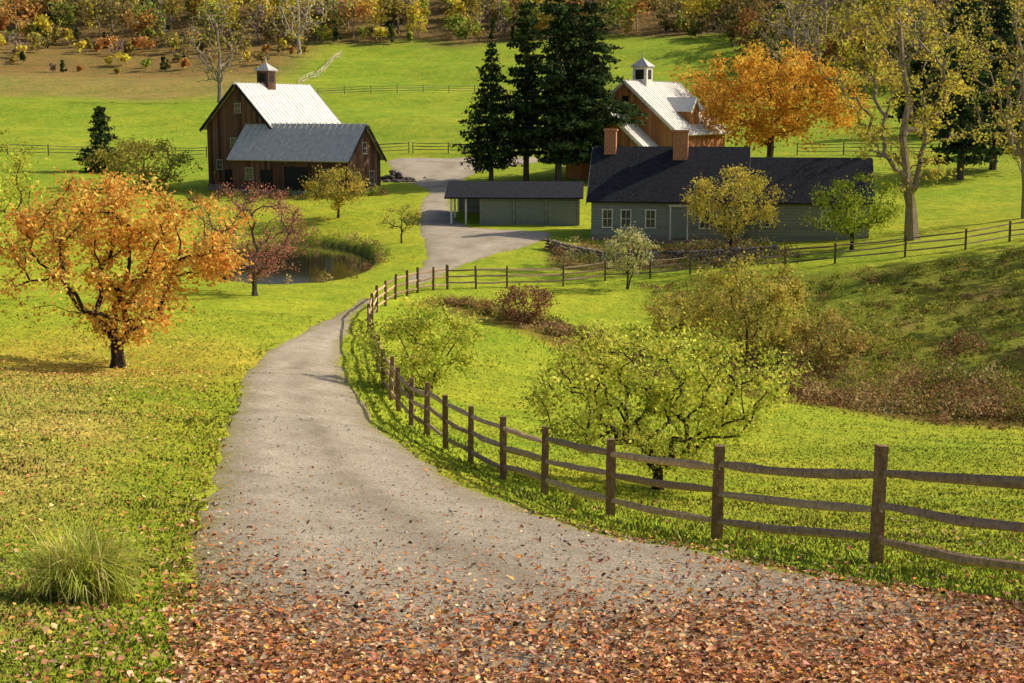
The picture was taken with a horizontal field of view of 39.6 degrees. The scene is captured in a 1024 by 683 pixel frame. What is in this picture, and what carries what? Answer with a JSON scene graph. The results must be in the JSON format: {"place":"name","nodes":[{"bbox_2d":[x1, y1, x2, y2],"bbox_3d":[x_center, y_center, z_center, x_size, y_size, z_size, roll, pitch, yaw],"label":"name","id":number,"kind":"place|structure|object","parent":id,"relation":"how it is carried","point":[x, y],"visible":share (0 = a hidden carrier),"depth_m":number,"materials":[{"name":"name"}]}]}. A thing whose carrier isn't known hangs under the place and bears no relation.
{"place":"outdoors","nodes":[
{"label":"outdoors","id":0,"kind":"place"},
{"bbox_2d":[190,243,371,283],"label":"pond","id":1,"kind":"structure","parent":0,"point":[337,263],"depth_m":88.53,"materials":[{"name":"green liquid"}]},
{"bbox_2d":[0,0,1023,682],"bbox_3d":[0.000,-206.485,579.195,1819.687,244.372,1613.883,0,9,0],"label":"ground","id":2,"kind":"structure","parent":0,"point":[42,104],"depth_m":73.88,"materials":[{"name":"green plant"}]},
{"bbox_2d":[0,122,52,259],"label":"ash tree","id":3,"kind":"object","parent":2,"relation":"on","point":[15,179],"visible":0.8,"depth_m":66.31,"materials":[{"name":"green plant"}]},
{"bbox_2d":[0,509,176,608],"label":"ornamental grass","id":4,"kind":"object","parent":2,"relation":"on","point":[78,571],"depth_m":10.89,"materials":[{"name":"green plant"}]},
{"bbox_2d":[71,106,122,173],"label":"spruce tree","id":5,"kind":"object","parent":2,"relation":"on","point":[102,128],"visible":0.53,"depth_m":143.25,"materials":[{"name":"green plant"}]},
{"bbox_2d":[0,143,206,156],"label":"pasture fence","id":6,"kind":"object","parent":2,"relation":"on","point":[7,151],"visible":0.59,"depth_m":164.00,"materials":[{"name":"brown wood"}]},
{"bbox_2d":[0,321,214,659],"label":"fallen leaves","id":7,"kind":"object","parent":2,"relation":"on","point":[53,625],"visible":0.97,"depth_m":29.93,"materials":[{"name":"yellow plant"}]},
{"bbox_2d":[0,162,257,367],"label":"maple tree","id":8,"kind":"object","parent":2,"relation":"on","point":[161,263],"visible":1,"depth_m":42.90,"materials":[{"name":"orange plant"}]},
{"bbox_2d":[82,132,214,189],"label":"willow shrub","id":9,"kind":"object","parent":2,"relation":"on","point":[127,146],"visible":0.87,"depth_m":128.85,"materials":[{"name":"green plant"}]},
{"bbox_2d":[177,0,263,102],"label":"bare tree","id":10,"kind":"object","parent":2,"relation":"on","point":[219,74],"visible":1,"depth_m":223.88,"materials":[{"name":"grey plant"}]},
{"bbox_2d":[187,178,321,295],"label":"red maple tree","id":11,"kind":"object","parent":2,"relation":"on","point":[265,259],"visible":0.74,"depth_m":68.82,"materials":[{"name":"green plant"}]},
{"bbox_2d":[179,226,393,284],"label":"pond reeds","id":12,"kind":"object","parent":2,"relation":"on","point":[354,238],"visible":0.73,"depth_m":89.06,"materials":[{"name":"green plant"}]},
{"bbox_2d":[184,183,389,203],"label":"barnyard shrubs","id":13,"kind":"object","parent":2,"relation":"on","point":[192,196],"visible":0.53,"depth_m":121.03,"materials":[{"name":"green plant"}]},
{"bbox_2d":[199,57,386,194],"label":"wooden barn","id":14,"kind":"structure","parent":2,"relation":"on","point":[266,129],"depth_m":126.58,"materials":[{"name":"wood"},{"name":"metal"},{"name":"stone"}]},
{"bbox_2d":[225,73,307,190],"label":"barn doors","id":15,"kind":"structure","parent":14,"relation":"in","point":[292,174],"depth_m":124.58,"materials":[{"name":"black wood"}]},
{"bbox_2d":[216,103,374,184],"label":"window frames","id":16,"kind":"structure","parent":14,"relation":"in","point":[219,164],"depth_m":126.09,"materials":[{"name":"wood"}]},
{"bbox_2d":[217,104,373,183],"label":"window glass","id":17,"kind":"structure","parent":14,"relation":"in","point":[248,171],"depth_m":126.20,"materials":[{"name":"black glass"}]},
{"bbox_2d":[265,0,331,53],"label":"bare tree","id":18,"kind":"object","parent":2,"relation":"on","point":[299,28],"visible":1,"depth_m":293.38,"materials":[{"name":"grey plant"}]},
{"bbox_2d":[206,142,409,155],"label":"pasture fence","id":19,"kind":"object","parent":2,"relation":"on","point":[408,149],"visible":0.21,"depth_m":165.68,"materials":[{"name":"brown wood"}]},
{"bbox_2d":[297,50,341,82],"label":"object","id":20,"kind":"object","parent":2,"relation":"on","point":[320,68],"visible":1,"depth_m":263.68,"materials":[{"name":"grey stone"}]},
{"bbox_2d":[298,164,370,217],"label":"young tree","id":21,"kind":"object","parent":2,"relation":"on","point":[338,193],"visible":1,"depth_m":107.19,"materials":[{"name":"yellow plant"}]},
{"bbox_2d":[377,203,426,242],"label":"young tree","id":22,"kind":"object","parent":2,"relation":"on","point":[401,218],"visible":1,"depth_m":94.96,"materials":[{"name":"green plant"}]},
{"bbox_2d":[381,170,425,182],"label":"stone pile","id":23,"kind":"object","parent":2,"relation":"on","point":[395,176],"visible":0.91,"depth_m":133.77,"materials":[{"name":"grey stone"}]},
{"bbox_2d":[317,85,498,93],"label":"pasture fence","id":24,"kind":"object","parent":2,"relation":"on","point":[397,90],"visible":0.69,"depth_m":233.76,"materials":[{"name":"brown wood"}]},
{"bbox_2d":[344,288,500,394],"bbox_3d":[-2.724,0.148,43.685,4.958,3.349,4.203,0,9,0],"label":"willow shrub","id":25,"kind":"object","parent":2,"relation":"on","point":[424,350],"visible":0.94,"depth_m":43.35,"materials":[{"name":"green plant"}]},
{"bbox_2d":[412,142,477,152],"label":"pasture fence","id":26,"kind":"object","parent":2,"relation":"on","point":[434,146],"visible":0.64,"depth_m":163.08,"materials":[{"name":"brown wood"}]},
{"bbox_2d":[448,40,538,180],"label":"spruce tree","id":27,"kind":"object","parent":2,"relation":"on","point":[489,143],"visible":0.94,"depth_m":128.10,"materials":[{"name":"green plant"}]},
{"bbox_2d":[0,422,1023,682],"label":"fallen leaves","id":28,"kind":"object","parent":2,"relation":"on","point":[768,662],"visible":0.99,"depth_m":9.93,"materials":[{"name":"brown plant"}]},
{"bbox_2d":[0,0,1023,133],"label":"distant forest","id":29,"kind":"object","parent":2,"relation":"on","point":[737,18],"visible":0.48,"depth_m":307.53,"materials":[{"name":"orange plant"}]},
{"bbox_2d":[444,181,583,225],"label":"garage","id":30,"kind":"structure","parent":2,"relation":"on","point":[553,203],"depth_m":105.79,"materials":[{"name":"wood"}]},
{"bbox_2d":[484,200,576,225],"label":"garage doors","id":31,"kind":"structure","parent":30,"relation":"in","point":[560,213],"depth_m":105.67,"materials":[{"name":"grey wood"}]},
{"bbox_2d":[478,0,569,180],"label":"pine tree","id":32,"kind":"object","parent":2,"relation":"on","point":[524,92],"visible":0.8,"depth_m":128.57,"materials":[{"name":"green plant"}]},
{"bbox_2d":[491,282,559,324],"bbox_3d":[0.631,-1.708,65.066,3.170,2.086,3.830,0,9,0],"label":"rust shrub","id":33,"kind":"object","parent":2,"relation":"on","point":[510,313],"visible":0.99,"depth_m":64.90,"materials":[{"name":"brown plant"}]},
{"bbox_2d":[508,0,605,180],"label":"pine tree","id":34,"kind":"object","parent":2,"relation":"on","point":[557,148],"visible":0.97,"depth_m":126.94,"materials":[{"name":"green plant"}]},
{"bbox_2d":[532,0,618,149],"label":"pine tree","id":35,"kind":"object","parent":2,"relation":"on","point":[572,34],"visible":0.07,"depth_m":131.70,"materials":[{"name":"green plant"}]},
{"bbox_2d":[539,0,648,181],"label":"pine tree","id":36,"kind":"object","parent":2,"relation":"on","point":[598,77],"visible":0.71,"depth_m":127.73,"materials":[{"name":"green plant"}]},
{"bbox_2d":[601,221,662,289],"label":"tree","id":37,"kind":"object","parent":2,"relation":"on","point":[626,263],"visible":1,"depth_m":77.33,"materials":[{"name":"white plant"}]},
{"bbox_2d":[566,55,729,178],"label":"red brown barn","id":38,"kind":"structure","parent":2,"relation":"on","point":[668,107],"depth_m":133.01,"materials":[{"name":"brown wood"}]},
{"bbox_2d":[502,310,812,489],"bbox_3d":[3.054,1.190,29.797,6.545,3.969,5.370,0,9,0],"label":"apple tree","id":39,"kind":"object","parent":2,"relation":"on","point":[711,429],"visible":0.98,"depth_m":28.75,"materials":[{"name":"green plant"}]},
{"bbox_2d":[542,239,778,261],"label":"stone retaining wall","id":40,"kind":"structure","parent":2,"relation":"on","point":[665,252],"depth_m":87.44,"materials":[{"name":"grey stone"}]},
{"bbox_2d":[631,292,703,334],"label":"autumn shrub","id":41,"kind":"object","parent":2,"relation":"on","point":[657,322],"visible":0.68,"depth_m":66.64,"materials":[{"name":"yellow plant"}]},
{"bbox_2d":[542,233,803,270],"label":"garden bed","id":42,"kind":"object","parent":2,"relation":"on","point":[672,247],"visible":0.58,"depth_m":88.17,"materials":[{"name":"brown plant"}]},
{"bbox_2d":[603,79,777,90],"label":"pasture fence","id":43,"kind":"object","parent":2,"relation":"on","point":[682,82],"visible":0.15,"depth_m":236.98,"materials":[{"name":"brown wood"}]},
{"bbox_2d":[367,265,1023,572],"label":"wooden fence","id":44,"kind":"object","parent":2,"relation":"on","point":[878,507],"visible":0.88,"depth_m":18.89,"materials":[{"name":"brown wood"}]},
{"bbox_2d":[425,246,1023,429],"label":"bank brush","id":45,"kind":"object","parent":2,"relation":"on","point":[813,390],"visible":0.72,"depth_m":61.30,"materials":[{"name":"brown plant"}]},
{"bbox_2d":[586,129,875,243],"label":"farmhouse","id":46,"kind":"object","parent":2,"relation":"on","point":[640,186],"visible":0.63,"depth_m":95.73,"materials":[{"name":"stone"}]},
{"bbox_2d":[671,208,686,239],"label":"front door","id":47,"kind":"structure","parent":46,"relation":"in","point":[678,220],"depth_m":95.19,"materials":[{"name":"grey wood"}]},
{"bbox_2d":[601,205,855,239],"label":"window frames","id":48,"kind":"structure","parent":46,"relation":"in","point":[670,206],"depth_m":95.35,"materials":[{"name":"white paint"}]},
{"bbox_2d":[603,211,854,227],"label":"window glass","id":49,"kind":"structure","parent":46,"relation":"in","point":[625,214],"depth_m":95.52,"materials":[{"name":"black glass"}]},
{"bbox_2d":[447,221,1023,288],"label":"wooden fence","id":50,"kind":"object","parent":2,"relation":"on","point":[475,269],"visible":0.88,"depth_m":80.56,"materials":[{"name":"brown wood"}]},
{"bbox_2d":[679,162,794,248],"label":"crabapple tree","id":51,"kind":"object","parent":2,"relation":"on","point":[700,201],"visible":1,"depth_m":90.39,"materials":[{"name":"yellow plant"}]},
{"bbox_2d":[676,249,821,365],"bbox_3d":[10.224,-1.358,61.130,6.286,5.168,7.852,0,9,0],"label":"autumn shrub","id":52,"kind":"object","parent":2,"relation":"on","point":[782,294],"visible":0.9,"depth_m":60.83,"materials":[{"name":"yellow plant"}]},
{"bbox_2d":[660,36,879,156],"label":"orange maple tree","id":53,"kind":"object","parent":2,"relation":"on","point":[755,81],"visible":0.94,"depth_m":137.42,"materials":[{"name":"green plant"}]},
{"bbox_2d":[754,0,826,96],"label":"bare tree","id":54,"kind":"object","parent":2,"relation":"on","point":[793,25],"visible":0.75,"depth_m":216.95,"materials":[{"name":"grey plant"}]},
{"bbox_2d":[772,0,874,93],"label":"bare tree","id":55,"kind":"object","parent":2,"relation":"on","point":[826,8],"visible":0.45,"depth_m":226.34,"materials":[{"name":"yellow plant"}]},
{"bbox_2d":[781,305,878,374],"bbox_3d":[13.562,-0.047,60.417,4.081,2.913,4.398,9,13,42],"label":"autumn shrub","id":56,"kind":"object","parent":2,"relation":"on","point":[828,351],"visible":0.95,"depth_m":60.37,"materials":[{"name":"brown plant"}]},
{"bbox_2d":[797,169,908,249],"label":"apple tree","id":57,"kind":"object","parent":2,"relation":"on","point":[848,220],"visible":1,"depth_m":85.30,"materials":[{"name":"green plant"}]},
{"bbox_2d":[808,0,995,240],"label":"birch tree","id":58,"kind":"object","parent":2,"relation":"on","point":[922,126],"visible":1,"depth_m":86.83,"materials":[{"name":"yellow plant"}]},
{"bbox_2d":[796,142,1021,154],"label":"pasture fence","id":59,"kind":"object","parent":2,"relation":"on","point":[890,147],"visible":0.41,"depth_m":147.97,"materials":[{"name":"brown wood"}]},
{"bbox_2d":[874,0,958,87],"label":"bare tree","id":60,"kind":"object","parent":2,"relation":"on","point":[923,33],"visible":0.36,"depth_m":206.32,"materials":[{"name":"yellow plant"}]},
{"bbox_2d":[913,0,1011,179],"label":"pine tree","id":61,"kind":"object","parent":2,"relation":"on","point":[967,113],"visible":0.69,"depth_m":121.95,"materials":[{"name":"green plant"}]},
{"bbox_2d":[933,0,1023,169],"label":"pine tree","id":62,"kind":"object","parent":2,"relation":"on","point":[999,16],"visible":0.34,"depth_m":127.69,"materials":[{"name":"green plant"}]},
{"bbox_2d":[947,0,1023,217],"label":"birch tree","id":63,"kind":"object","parent":2,"relation":"on","point":[1012,139],"visible":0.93,"depth_m":95.23,"materials":[{"name":"yellow plant"}]},
{"bbox_2d":[188,157,1023,682],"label":"gravel road","id":64,"kind":"structure","parent":0,"point":[316,349],"depth_m":17.14,"materials":[{"name":"grey gravel"}]}
]}

